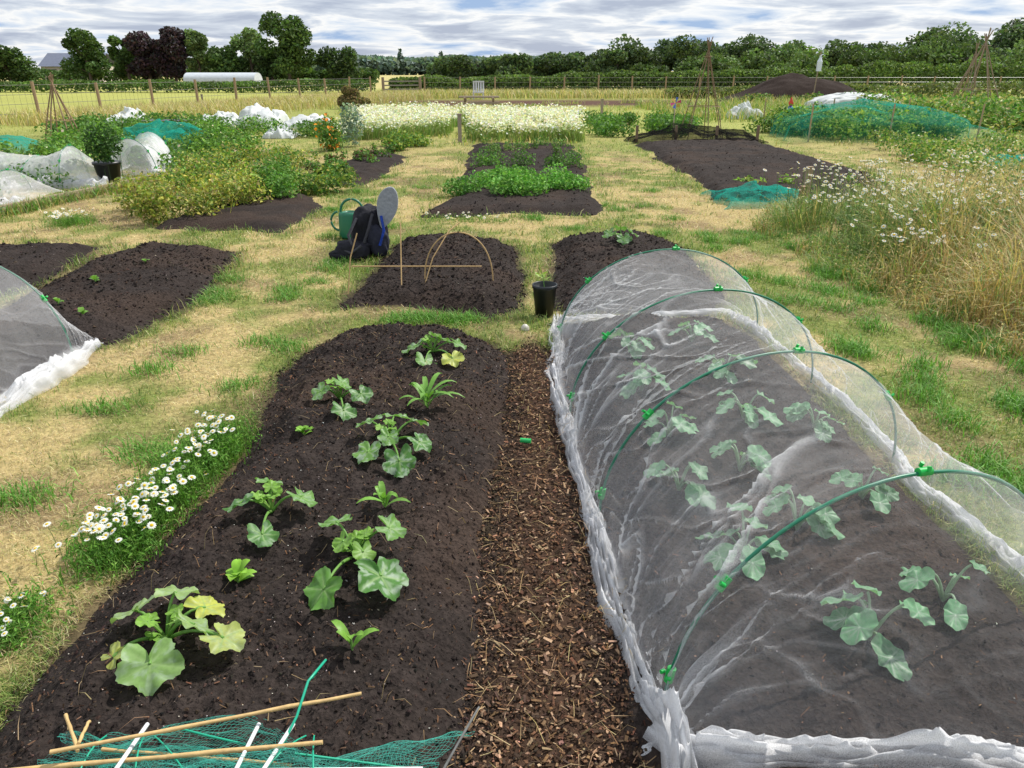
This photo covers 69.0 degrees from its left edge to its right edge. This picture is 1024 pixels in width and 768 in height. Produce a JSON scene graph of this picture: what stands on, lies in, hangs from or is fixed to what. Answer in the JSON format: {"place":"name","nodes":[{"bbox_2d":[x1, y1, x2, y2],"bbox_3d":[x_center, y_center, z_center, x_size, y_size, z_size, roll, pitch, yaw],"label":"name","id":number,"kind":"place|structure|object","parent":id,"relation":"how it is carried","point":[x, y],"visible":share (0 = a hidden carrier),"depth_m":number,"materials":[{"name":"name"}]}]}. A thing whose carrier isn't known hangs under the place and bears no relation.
{"place":"outdoors","nodes":[
{"label":"outdoors","id":0,"kind":"place"},
{"bbox_2d":[0,71,1023,767],"bbox_3d":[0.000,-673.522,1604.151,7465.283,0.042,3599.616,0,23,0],"label":"ground","id":1,"kind":"structure","parent":0,"point":[40,413],"depth_m":4.50,"materials":[{"name":"plant"}]},
{"bbox_2d":[0,44,43,81],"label":"garden tree","id":2,"kind":"object","parent":1,"relation":"on","point":[14,66],"visible":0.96,"depth_m":96.83,"materials":[{"name":"green plant"}]},
{"bbox_2d":[0,157,75,195],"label":"net covered crops","id":3,"kind":"object","parent":1,"relation":"on","point":[14,173],"visible":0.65,"depth_m":11.19,"materials":[{"name":"fabric"}]},
{"bbox_2d":[0,340,76,394],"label":"soil bed","id":4,"kind":"object","parent":1,"relation":"on","point":[17,360],"visible":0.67,"depth_m":4.50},
{"bbox_2d":[0,570,82,662],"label":"daisy plant","id":5,"kind":"object","parent":1,"relation":"on","point":[11,620],"visible":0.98,"depth_m":2.39,"materials":[{"name":"green plant"}]},
{"bbox_2d":[0,242,98,295],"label":"soil bed","id":6,"kind":"object","parent":1,"relation":"on","point":[53,265],"visible":0.89,"depth_m":6.69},
{"bbox_2d":[0,266,100,416],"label":"net tunnel","id":7,"kind":"structure","parent":1,"relation":"on","point":[36,375],"depth_m":4.24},
{"bbox_2d":[0,144,108,188],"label":"net tunnel","id":8,"kind":"structure","parent":1,"relation":"on","point":[88,180],"depth_m":11.24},
{"bbox_2d":[44,73,78,141],"bbox_3d":[-11.000,-6.668,18.026,0.889,1.612,0.905,0,23,0],"label":"bean wigwam","id":9,"kind":"object","parent":1,"relation":"on","point":[52,86],"visible":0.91,"depth_m":17.91,"materials":[{"name":"brown wood"}]},
{"bbox_2d":[17,208,110,230],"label":"daisy plant","id":10,"kind":"object","parent":1,"relation":"on","point":[76,219],"visible":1,"depth_m":8.55,"materials":[{"name":"green plant"}]},
{"bbox_2d":[59,27,112,80],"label":"garden tree","id":11,"kind":"object","parent":1,"relation":"on","point":[88,58],"visible":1,"depth_m":96.31,"materials":[{"name":"green plant"}]},
{"bbox_2d":[61,123,131,182],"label":"potted plant","id":12,"kind":"object","parent":1,"relation":"on","point":[109,168],"visible":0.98,"depth_m":11.35,"materials":[{"name":"green plant"}]},
{"bbox_2d":[0,241,238,348],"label":"soil bed","id":13,"kind":"object","parent":1,"relation":"on","point":[97,331],"visible":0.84,"depth_m":5.56,"materials":[{"name":"soil"}]},
{"bbox_2d":[106,33,140,79],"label":"garden tree","id":14,"kind":"object","parent":1,"relation":"on","point":[122,57],"visible":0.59,"depth_m":96.10,"materials":[{"name":"green plant"}]},
{"bbox_2d":[122,30,160,79],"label":"copper beech tree","id":15,"kind":"object","parent":1,"relation":"on","point":[140,43],"visible":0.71,"depth_m":94.55,"materials":[{"name":"brown plant"}]},
{"bbox_2d":[110,131,172,175],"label":"net tunnel","id":16,"kind":"structure","parent":1,"relation":"on","point":[154,154],"depth_m":12.86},
{"bbox_2d":[34,110,249,138],"bbox_3d":[-10.495,-7.335,20.974,6.248,0.623,5.808,0,23,0],"label":"vegetable patch","id":17,"kind":"object","parent":1,"relation":"on","point":[118,123],"visible":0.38,"depth_m":21.19,"materials":[{"name":"green plant"}]},
{"bbox_2d":[26,409,263,599],"bbox_3d":[-1.433,0.410,3.101,0.587,0.211,1.438,0,23,0],"label":"daisy plant","id":18,"kind":"object","parent":1,"relation":"on","point":[212,444],"visible":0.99,"depth_m":2.92,"materials":[{"name":"green plant"}]},
{"bbox_2d":[0,147,289,218],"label":"edge grass","id":19,"kind":"structure","parent":1,"relation":"on","point":[31,205],"depth_m":9.95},
{"bbox_2d":[100,119,213,151],"bbox_3d":[-8.114,-5.767,17.135,2.503,0.614,2.245,0,23,0],"label":"teal netting","id":20,"kind":"object","parent":1,"relation":"on","point":[160,124],"visible":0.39,"depth_m":17.12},
{"bbox_2d":[149,26,187,81],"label":"copper beech tree","id":21,"kind":"object","parent":1,"relation":"on","point":[168,57],"visible":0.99,"depth_m":93.88,"materials":[{"name":"brown plant"}]},
{"bbox_2d":[0,113,338,171],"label":"vegetable patch","id":22,"kind":"object","parent":1,"relation":"on","point":[56,142],"visible":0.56,"depth_m":15.37,"materials":[{"name":"green plant"}]},
{"bbox_2d":[0,77,371,119],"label":"wire fence","id":23,"kind":"object","parent":1,"relation":"on","point":[149,82],"visible":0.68,"depth_m":31.48,"materials":[{"name":"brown metal"}]},
{"bbox_2d":[0,77,375,92],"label":"hedge","id":24,"kind":"object","parent":1,"relation":"on","point":[83,83],"visible":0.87,"depth_m":59.99,"materials":[{"name":"green plant"}]},
{"bbox_2d":[0,67,379,83],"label":"distant shrubs","id":25,"kind":"object","parent":1,"relation":"on","point":[322,74],"visible":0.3,"depth_m":100.36,"materials":[{"name":"green plant"}]},
{"bbox_2d":[182,28,211,72],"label":"poplar tree","id":26,"kind":"object","parent":1,"relation":"on","point":[196,43],"visible":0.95,"depth_m":94.22,"materials":[{"name":"green plant"}]},
{"bbox_2d":[183,73,262,86],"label":"polytunnel","id":27,"kind":"structure","parent":1,"relation":"on","point":[219,77],"depth_m":83.83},
{"bbox_2d":[129,139,319,191],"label":"mustard plants","id":28,"kind":"object","parent":1,"relation":"on","point":[186,174],"visible":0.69,"depth_m":12.05,"materials":[{"name":"green plant"}]},
{"bbox_2d":[202,44,248,72],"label":"garden tree","id":29,"kind":"object","parent":1,"relation":"on","point":[220,60],"visible":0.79,"depth_m":94.29,"materials":[{"name":"green plant"}]},
{"bbox_2d":[154,191,322,232],"bbox_3d":[-3.280,-2.215,9.408,1.800,0.143,2.820,0,23,0],"label":"soil bed","id":30,"kind":"object","parent":1,"relation":"on","point":[275,214],"visible":0.6,"depth_m":8.71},
{"bbox_2d":[108,158,274,224],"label":"broad bean plants","id":31,"kind":"object","parent":30,"relation":"on","point":[158,197],"visible":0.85,"depth_m":8.95,"materials":[{"name":"green plant"}]},
{"bbox_2d":[242,152,301,198],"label":"bean bush","id":32,"kind":"object","parent":30,"relation":"on","point":[278,175],"visible":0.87,"depth_m":9.98,"materials":[{"name":"green plant"}]},
{"bbox_2d":[229,27,261,72],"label":"garden tree","id":33,"kind":"object","parent":1,"relation":"on","point":[244,43],"visible":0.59,"depth_m":94.79,"materials":[{"name":"green plant"}]},
{"bbox_2d":[0,323,510,767],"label":"soil bed","id":34,"kind":"object","parent":1,"relation":"on","point":[250,693],"visible":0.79,"depth_m":2.37,"materials":[{"name":"soil"}]},
{"bbox_2d":[100,585,245,695],"bbox_3d":[-0.971,0.693,2.090,0.353,0.150,0.372,-18,29,-36],"label":"squash plant","id":35,"kind":"object","parent":34,"relation":"on","point":[141,670],"visible":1,"depth_m":2.06,"materials":[{"name":"green plant"}]},
{"bbox_2d":[225,559,256,582],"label":"lettuce seedling","id":36,"kind":"object","parent":34,"relation":"on","point":[238,572],"visible":1,"depth_m":2.39,"materials":[{"name":"green plant"}]},
{"bbox_2d":[15,692,479,767],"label":"bamboo canes","id":37,"kind":"object","parent":34,"relation":"on","point":[76,746],"visible":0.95,"depth_m":1.69,"materials":[{"name":"brown wood"}]},
{"bbox_2d":[37,659,474,767],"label":"garden netting","id":38,"kind":"object","parent":34,"relation":"on","point":[275,753],"visible":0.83,"depth_m":1.74,"materials":[{"name":"plastic"}]},
{"bbox_2d":[223,477,317,546],"bbox_3d":[-0.895,0.448,2.690,0.312,0.124,0.331,12,26,27],"label":"squash plant","id":39,"kind":"object","parent":34,"relation":"on","point":[267,535],"visible":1,"depth_m":2.70,"materials":[{"name":"green plant"}]},
{"bbox_2d":[311,374,372,420],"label":"squash plant","id":40,"kind":"object","parent":34,"relation":"on","point":[346,411],"visible":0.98,"depth_m":3.63,"materials":[{"name":"green plant"}]},
{"bbox_2d":[303,513,408,610],"bbox_3d":[-0.492,0.556,2.405,0.335,0.135,0.436,0,23,0],"label":"squash plant","id":41,"kind":"object","parent":34,"relation":"on","point":[387,578],"visible":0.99,"depth_m":2.32,"materials":[{"name":"green plant"}]},
{"bbox_2d":[352,413,431,477],"bbox_3d":[-0.515,0.237,3.185,0.352,0.122,0.472,0,23,0],"label":"squash plant","id":42,"kind":"object","parent":34,"relation":"on","point":[401,466],"visible":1,"depth_m":3.11,"materials":[{"name":"green plant"}]},
{"bbox_2d":[399,372,464,407],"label":"sweetcorn seedling","id":43,"kind":"object","parent":34,"relation":"on","point":[424,390],"visible":1,"depth_m":3.60,"materials":[{"name":"green plant"}]},
{"bbox_2d":[401,331,466,366],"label":"squash plant","id":44,"kind":"object","parent":34,"relation":"on","point":[455,358],"visible":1,"depth_m":4.21,"materials":[{"name":"green plant"}]},
{"bbox_2d":[229,103,289,128],"bbox_3d":[-7.934,-8.523,23.554,1.505,0.714,2.138,0,23,0],"label":"fleece cover","id":45,"kind":"object","parent":1,"relation":"on","point":[267,112],"visible":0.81,"depth_m":23.02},
{"bbox_2d":[254,11,317,79],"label":"oak tree","id":46,"kind":"object","parent":1,"relation":"on","point":[293,39],"visible":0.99,"depth_m":91.45,"materials":[{"name":"green plant"}]},
{"bbox_2d":[308,112,345,152],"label":"marigold plant","id":47,"kind":"object","parent":1,"relation":"on","point":[328,134],"visible":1,"depth_m":16.34,"materials":[{"name":"green plant"}]},
{"bbox_2d":[18,320,655,767],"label":"straw","id":48,"kind":"object","parent":1,"relation":"on","point":[446,578],"visible":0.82,"depth_m":2.45,"materials":[{"name":"beige plant"}]},
{"bbox_2d":[315,45,363,80],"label":"garden tree","id":49,"kind":"object","parent":1,"relation":"on","point":[344,65],"visible":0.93,"depth_m":94.47,"materials":[{"name":"green plant"}]},
{"bbox_2d":[330,198,362,238],"bbox_3d":[-1.636,-1.773,7.934,0.611,0.412,0.216,0,23,0],"label":"watering can","id":50,"kind":"object","parent":1,"relation":"on","point":[345,219],"visible":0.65,"depth_m":7.87,"materials":[{"name":"plastic"}]},
{"bbox_2d":[337,102,364,146],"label":"artichoke plant","id":51,"kind":"object","parent":1,"relation":"on","point":[351,127],"visible":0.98,"depth_m":17.25,"materials":[{"name":"green plant"}]},
{"bbox_2d":[308,152,408,186],"bbox_3d":[-2.750,-4.030,13.722,1.380,0.140,5.700,0,23,0],"label":"soil bed","id":52,"kind":"object","parent":1,"relation":"on","point":[366,170],"visible":0.38,"depth_m":13.30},
{"bbox_2d":[264,158,360,195],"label":"chard plants","id":53,"kind":"object","parent":52,"relation":"on","point":[337,175],"visible":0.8,"depth_m":10.77,"materials":[{"name":"green plant"}]},
{"bbox_2d":[302,142,395,170],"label":"beetroot plants","id":54,"kind":"object","parent":52,"relation":"on","point":[371,158],"visible":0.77,"depth_m":14.13,"materials":[{"name":"green plant"}]},
{"bbox_2d":[329,203,389,260],"bbox_3d":[-1.444,-1.445,7.068,0.556,0.502,0.458,0,23,0],"label":"backpack","id":55,"kind":"object","parent":1,"relation":"on","point":[372,237],"visible":0.91,"depth_m":6.96,"materials":[{"name":"fabric"}]},
{"bbox_2d":[377,187,397,227],"bbox_3d":[-1.164,-1.655,6.973,0.203,0.376,0.098,-3,23,-8],"label":"tennis racket","id":56,"kind":"object","parent":55,"relation":"on","point":[387,203],"visible":0.93,"depth_m":6.93,"materials":[{"name":"plastic"}]},
{"bbox_2d":[185,48,539,74],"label":"distant woodland","id":57,"kind":"object","parent":1,"relation":"on","point":[400,64],"visible":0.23,"depth_m":294.15,"materials":[{"name":"green plant"}]},
{"bbox_2d":[333,101,468,142],"bbox_3d":[-3.765,-8.362,23.186,4.865,0.721,11.165,0,23,0],"label":"chamomile bed","id":58,"kind":"object","parent":1,"relation":"on","point":[378,121],"visible":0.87,"depth_m":20.67,"materials":[{"name":"white plant"}]},
{"bbox_2d":[378,129,433,150],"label":"salad plants","id":59,"kind":"object","parent":1,"relation":"on","point":[401,141],"visible":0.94,"depth_m":16.84,"materials":[{"name":"green plant"}]},
{"bbox_2d":[340,233,525,317],"bbox_3d":[-0.608,-1.049,6.570,1.575,0.194,2.825,0,23,0],"label":"soil bed","id":60,"kind":"object","parent":1,"relation":"on","point":[411,297],"visible":0.72,"depth_m":5.90,"materials":[{"name":"soil"}]},
{"bbox_2d":[348,222,493,293],"bbox_3d":[-0.732,-0.995,5.844,1.138,0.504,0.320,-5,23,-11],"label":"cane frame","id":61,"kind":"object","parent":60,"relation":"on","point":[430,266],"visible":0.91,"depth_m":5.83,"materials":[{"name":"brown wood"}]},
{"bbox_2d":[0,139,1023,767],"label":"soil crumbs","id":62,"kind":"object","parent":1,"relation":"on","point":[364,287],"visible":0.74,"depth_m":3.19,"materials":[{"name":"soil"}]},
{"bbox_2d":[0,86,1023,146],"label":"rough grass","id":63,"kind":"structure","parent":1,"relation":"on","point":[284,103],"depth_m":33.72,"materials":[{"name":"plant"}]},
{"bbox_2d":[421,142,602,217],"bbox_3d":[0.170,-3.929,13.482,2.700,0.140,9.660,0,23,0],"label":"soil bed","id":64,"kind":"object","parent":1,"relation":"on","point":[545,206],"visible":0.48,"depth_m":9.91,"materials":[{"name":"soil"}]},
{"bbox_2d":[441,161,595,196],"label":"potato plants","id":65,"kind":"object","parent":64,"relation":"on","point":[517,180],"visible":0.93,"depth_m":10.58,"materials":[{"name":"green plant"}]},
{"bbox_2d":[481,135,570,157],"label":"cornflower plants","id":66,"kind":"object","parent":64,"relation":"on","point":[521,144],"visible":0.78,"depth_m":16.25,"materials":[{"name":"green plant"}]},
{"bbox_2d":[469,144,586,167],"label":"pea plants","id":67,"kind":"object","parent":64,"relation":"on","point":[555,158],"visible":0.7,"depth_m":13.32,"materials":[{"name":"green plant"}]},
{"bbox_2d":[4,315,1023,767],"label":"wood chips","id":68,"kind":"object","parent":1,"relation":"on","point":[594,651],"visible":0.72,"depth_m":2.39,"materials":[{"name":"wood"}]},
{"bbox_2d":[462,102,590,141],"bbox_3d":[0.507,-7.876,21.941,4.570,0.792,7.901,0,23,0],"label":"chamomile bed","id":69,"kind":"object","parent":1,"relation":"on","point":[533,122],"visible":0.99,"depth_m":19.52,"materials":[{"name":"white plant"}]},
{"bbox_2d":[532,272,556,317],"bbox_3d":[0.235,-0.656,5.366,0.182,0.346,0.182,0,23,0],"label":"plant pot","id":70,"kind":"object","parent":1,"relation":"on","point":[544,292],"visible":0.98,"depth_m":5.33,"materials":[{"name":"plastic"}]},
{"bbox_2d":[551,230,723,316],"bbox_3d":[1.010,-1.099,6.704,1.560,0.183,2.910,0,23,0],"label":"soil bed","id":71,"kind":"object","parent":1,"relation":"on","point":[640,296],"visible":0.78,"depth_m":5.98,"materials":[{"name":"soil"}]},
{"bbox_2d":[580,109,705,137],"bbox_3d":[3.928,-7.913,22.427,4.300,0.554,6.320,0,23,0],"label":"vegetable patch","id":72,"kind":"object","parent":1,"relation":"on","point":[610,123],"visible":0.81,"depth_m":21.08,"materials":[{"name":"green plant"}]},
{"bbox_2d":[624,123,768,143],"bbox_3d":[4.581,-6.230,18.471,3.550,0.491,1.282,0,23,0],"label":"netted bed edging","id":73,"kind":"object","parent":1,"relation":"on","point":[717,132],"visible":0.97,"depth_m":18.23,"materials":[{"name":"black"}]},
{"bbox_2d":[678,37,722,136],"bbox_3d":[4.940,-7.547,19.045,1.189,2.440,1.178,0,23,0],"label":"bean wigwam","id":74,"kind":"object","parent":1,"relation":"on","point":[708,56],"visible":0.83,"depth_m":18.95,"materials":[{"name":"brown wood"}]},
{"bbox_2d":[388,59,1023,92],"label":"hedge","id":75,"kind":"object","parent":1,"relation":"on","point":[923,70],"visible":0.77,"depth_m":58.87,"materials":[{"name":"green plant"}]},
{"bbox_2d":[424,75,1023,91],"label":"wire fence","id":76,"kind":"object","parent":1,"relation":"on","point":[733,77],"visible":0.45,"depth_m":52.76,"materials":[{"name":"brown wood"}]},
{"bbox_2d":[426,17,1023,81],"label":"tree line","id":77,"kind":"object","parent":1,"relation":"on","point":[671,55],"visible":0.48,"depth_m":106.35,"materials":[{"name":"green plant"}]},
{"bbox_2d":[701,181,811,209],"bbox_3d":[3.403,-2.618,10.117,1.396,0.255,1.416,0,23,0],"label":"teal netting","id":78,"kind":"object","parent":1,"relation":"on","point":[773,187],"visible":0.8,"depth_m":9.93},
{"bbox_2d":[634,137,897,203],"bbox_3d":[4.470,-4.365,14.486,3.500,0.166,10.010,0,23,0],"label":"soil bed","id":79,"kind":"object","parent":1,"relation":"on","point":[692,155],"visible":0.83,"depth_m":13.33,"materials":[{"name":"soil"}]},
{"bbox_2d":[714,73,856,101],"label":"soil heap","id":80,"kind":"object","parent":1,"relation":"on","point":[792,84],"visible":0.62,"depth_m":41.97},
{"bbox_2d":[558,311,1023,767],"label":"soil bed","id":81,"kind":"object","parent":1,"relation":"on","point":[954,703],"visible":0.75,"depth_m":2.45,"materials":[{"name":"soil"}]},
{"bbox_2d":[599,328,654,358],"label":"brassica plant","id":82,"kind":"object","parent":81,"relation":"on","point":[636,349],"visible":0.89,"depth_m":4.35,"materials":[{"name":"green plant"}]},
{"bbox_2d":[617,361,670,398],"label":"brassica plant","id":83,"kind":"object","parent":81,"relation":"on","point":[642,380],"visible":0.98,"depth_m":3.83,"materials":[{"name":"green plant"}]},
{"bbox_2d":[643,401,698,445],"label":"brassica plant","id":84,"kind":"object","parent":81,"relation":"on","point":[680,423],"visible":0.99,"depth_m":3.35,"materials":[{"name":"green plant"}]},
{"bbox_2d":[643,460,715,509],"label":"brassica plant","id":85,"kind":"object","parent":81,"relation":"on","point":[695,492],"visible":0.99,"depth_m":2.88,"materials":[{"name":"green plant"}]},
{"bbox_2d":[695,353,757,383],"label":"brassica plant","id":86,"kind":"object","parent":81,"relation":"on","point":[723,373],"visible":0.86,"depth_m":3.97,"materials":[{"name":"green plant"}]},
{"bbox_2d":[709,439,771,479],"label":"brassica plant","id":87,"kind":"object","parent":81,"relation":"on","point":[760,457],"visible":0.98,"depth_m":3.03,"materials":[{"name":"green plant"}]},
{"bbox_2d":[695,502,788,580],"bbox_3d":[0.798,0.520,2.560,0.304,0.170,0.311,0,23,0],"label":"brassica plant","id":88,"kind":"object","parent":81,"relation":"on","point":[754,567],"visible":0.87,"depth_m":2.53,"materials":[{"name":"green plant"}]},
{"bbox_2d":[716,390,782,428],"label":"brassica plant","id":89,"kind":"object","parent":81,"relation":"on","point":[749,415],"visible":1,"depth_m":3.45,"materials":[{"name":"green plant"}]},
{"bbox_2d":[544,244,1023,767],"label":"net tunnel","id":90,"kind":"structure","parent":81,"relation":"on","point":[684,744],"depth_m":2.17,"materials":[{"name":"fabric"}]},
{"bbox_2d":[762,484,844,539],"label":"brassica plant","id":91,"kind":"object","parent":81,"relation":"on","point":[822,522],"visible":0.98,"depth_m":2.66,"materials":[{"name":"green plant"}]},
{"bbox_2d":[783,401,844,442],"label":"brassica plant","id":92,"kind":"object","parent":81,"relation":"on","point":[823,430],"visible":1,"depth_m":3.42,"materials":[{"name":"green plant"}]},
{"bbox_2d":[829,466,898,513],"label":"brassica plant","id":93,"kind":"object","parent":81,"relation":"on","point":[882,496],"visible":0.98,"depth_m":2.84,"materials":[{"name":"green plant"}]},
{"bbox_2d":[820,580,934,681],"bbox_3d":[1.053,0.683,2.172,0.294,0.161,0.261,20,30,40],"label":"brassica plant","id":94,"kind":"object","parent":81,"relation":"on","point":[857,624],"visible":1,"depth_m":2.12,"materials":[{"name":"green plant"}]},
{"bbox_2d":[899,560,989,630],"bbox_3d":[1.315,0.616,2.329,0.259,0.166,0.261,20,30,39],"label":"brassica plant","id":95,"kind":"object","parent":81,"relation":"on","point":[956,617],"visible":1,"depth_m":2.31,"materials":[{"name":"green plant"}]},
{"bbox_2d":[630,33,1023,85],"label":"tree line","id":96,"kind":"object","parent":1,"relation":"on","point":[963,53],"visible":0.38,"depth_m":83.13,"materials":[{"name":"green plant"}]},
{"bbox_2d":[663,79,1023,98],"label":"hedge","id":97,"kind":"object","parent":1,"relation":"on","point":[1003,88],"visible":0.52,"depth_m":45.48,"materials":[{"name":"green plant"}]},
{"bbox_2d":[805,92,906,109],"bbox_3d":[14.553,-11.952,31.577,3.835,0.807,2.756,0,23,0],"label":"fleece cover","id":98,"kind":"object","parent":1,"relation":"on","point":[844,99],"visible":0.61,"depth_m":30.71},
{"bbox_2d":[741,99,985,141],"bbox_3d":[9.356,-7.262,20.296,5.515,1.011,5.223,0,23,0],"label":"netted fruit cage","id":99,"kind":"object","parent":1,"relation":"on","point":[841,122],"visible":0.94,"depth_m":19.38,"materials":[{"name":"green fabric"}]},
{"bbox_2d":[757,149,1023,286],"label":"oxeye daisies","id":100,"kind":"object","parent":1,"relation":"on","point":[883,175],"visible":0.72,"depth_m":7.43,"materials":[{"name":"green plant"}]},
{"bbox_2d":[835,160,1023,258],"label":"thistle plants","id":101,"kind":"object","parent":1,"relation":"on","point":[911,211],"visible":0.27,"depth_m":7.09,"materials":[{"name":"green plant"}]},
{"bbox_2d":[845,88,1023,133],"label":"weeds","id":102,"kind":"object","parent":1,"relation":"on","point":[1008,113],"visible":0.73,"depth_m":23.93,"materials":[{"name":"green plant"}]},
{"bbox_2d":[867,127,1023,179],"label":"weeds","id":103,"kind":"object","parent":1,"relation":"on","point":[916,149],"visible":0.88,"depth_m":14.57,"materials":[{"name":"green plant"}]},
{"bbox_2d":[942,27,999,113],"bbox_3d":[17.381,-11.529,27.659,2.174,3.105,2.155,0,23,0],"label":"bean wigwam","id":104,"kind":"object","parent":1,"relation":"on","point":[985,45],"visible":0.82,"depth_m":27.47,"materials":[{"name":"brown wood"}]},
{"bbox_2d":[0,112,1023,731],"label":"grass","id":105,"kind":"structure","parent":0,"point":[494,330],"depth_m":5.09,"materials":[{"name":"plant"}]},
{"bbox_2d":[0,0,1023,70],"label":"sky","id":106,"kind":"structure","parent":0,"point":[421,28],"materials":[{"name":"grey"}]},
{"bbox_2d":[741,129,1023,362],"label":"meadow grass","id":107,"kind":"structure","parent":0,"point":[966,276],"depth_m":6.34,"materials":[{"name":"plant"}]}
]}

